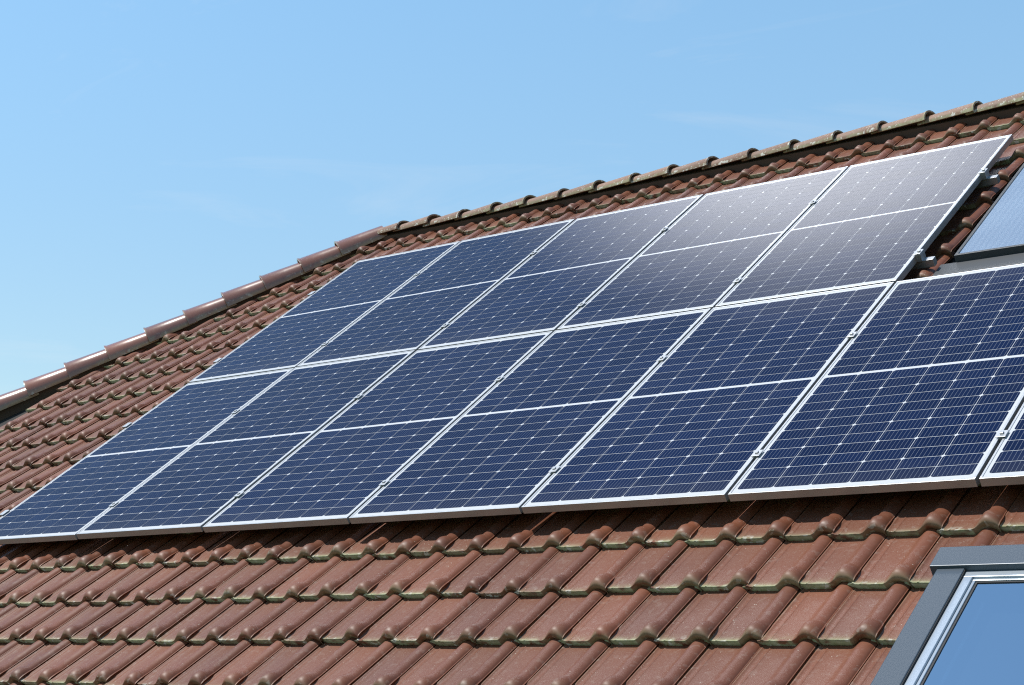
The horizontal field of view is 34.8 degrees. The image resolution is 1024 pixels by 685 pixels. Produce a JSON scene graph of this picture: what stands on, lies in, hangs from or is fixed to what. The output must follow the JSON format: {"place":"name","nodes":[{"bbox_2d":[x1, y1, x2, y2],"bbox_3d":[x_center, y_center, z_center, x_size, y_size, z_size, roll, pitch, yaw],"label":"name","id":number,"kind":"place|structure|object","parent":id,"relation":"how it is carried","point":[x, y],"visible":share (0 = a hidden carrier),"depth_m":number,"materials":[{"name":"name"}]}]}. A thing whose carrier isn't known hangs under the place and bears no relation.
{"place":"outdoors","nodes":[
{"label":"outdoors","id":0,"kind":"place"},
{"bbox_2d":[0,168,1019,638],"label":"roof underlay","id":1,"kind":"object","parent":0,"point":[14,416],"depth_m":10.61,"materials":[{"name":"black"}]},
{"bbox_2d":[0,110,1023,684],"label":"roof tiles","id":2,"kind":"object","parent":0,"point":[822,590],"visible":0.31,"depth_m":7.08,"materials":[{"name":"brown ceramic"}]},
{"bbox_2d":[0,0,1023,394],"label":"sky","id":3,"kind":"structure","parent":0,"point":[159,159],"materials":[{"name":"blue"}]},
{"bbox_2d":[870,544,1023,684],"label":"low roof window covers","id":4,"kind":"object","parent":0,"point":[949,566],"visible":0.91,"depth_m":5.42,"materials":[{"name":"grey metal"}]},
{"bbox_2d":[904,570,1023,684],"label":"skylight frame","id":5,"kind":"object","parent":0,"point":[921,667],"visible":0.56,"depth_m":5.32,"materials":[{"name":"grey metal"}]},
{"bbox_2d":[901,569,1023,684],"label":"roof window gaskets","id":6,"kind":"object","parent":5,"relation":"attached to","point":[948,634],"visible":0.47,"depth_m":5.29,"materials":[{"name":"black rubber"}]},
{"bbox_2d":[923,583,1023,684],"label":"window glass","id":7,"kind":"object","parent":5,"relation":"in","point":[984,644],"visible":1,"depth_m":5.13,"materials":[{"name":"blue glass"}]},
{"bbox_2d":[932,163,1023,275],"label":"skylight frame","id":8,"kind":"object","parent":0,"point":[991,258],"visible":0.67,"depth_m":8.19,"materials":[{"name":"grey metal"}]},
{"bbox_2d":[960,168,1023,252],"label":"skylight glass","id":9,"kind":"object","parent":8,"relation":"in","point":[1002,225],"visible":1,"depth_m":8.46,"materials":[{"name":"blue glass"}]},
{"bbox_3d":[0.360,3.405,11.872,16.292,7.391,10.555,-8,22,38],"label":"roof","id":10,"kind":"object","parent":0,"visible":0},
{"bbox_2d":[0,134,1023,543],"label":"solar panel frames","id":11,"kind":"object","parent":10,"relation":"on","point":[978,478],"visible":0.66,"depth_m":8.23,"materials":[{"name":"silver metal"}]},
{"bbox_2d":[0,168,1008,516],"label":"panel clamps","id":12,"kind":"object","parent":11,"relation":"attached to","point":[922,260],"visible":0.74,"depth_m":8.76,"materials":[{"name":"silver metal"}]},
{"bbox_2d":[0,136,1023,538],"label":"solar cell gridlines","id":13,"kind":"object","parent":11,"relation":"in","point":[736,490],"visible":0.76,"depth_m":8.68,"materials":[{"name":"silver metal"}]},
{"bbox_2d":[0,138,1023,535],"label":"solar panels","id":14,"kind":"object","parent":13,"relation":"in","point":[918,462],"visible":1,"depth_m":8.75,"materials":[{"name":"blue glass"}]},
{"bbox_2d":[0,104,1023,420],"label":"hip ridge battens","id":15,"kind":"object","parent":10,"relation":"on","point":[774,158],"visible":0.43,"depth_m":12.07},
{"bbox_2d":[0,226,386,410],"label":"hip caps","id":16,"kind":"object","parent":15,"relation":"on","point":[33,387],"visible":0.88,"depth_m":13.37,"materials":[{"name":"ceramic"}]},
{"bbox_2d":[377,92,1023,233],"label":"ridge caps","id":17,"kind":"object","parent":15,"relation":"on","point":[927,116],"visible":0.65,"depth_m":11.70,"materials":[{"name":"tile"}]}
]}

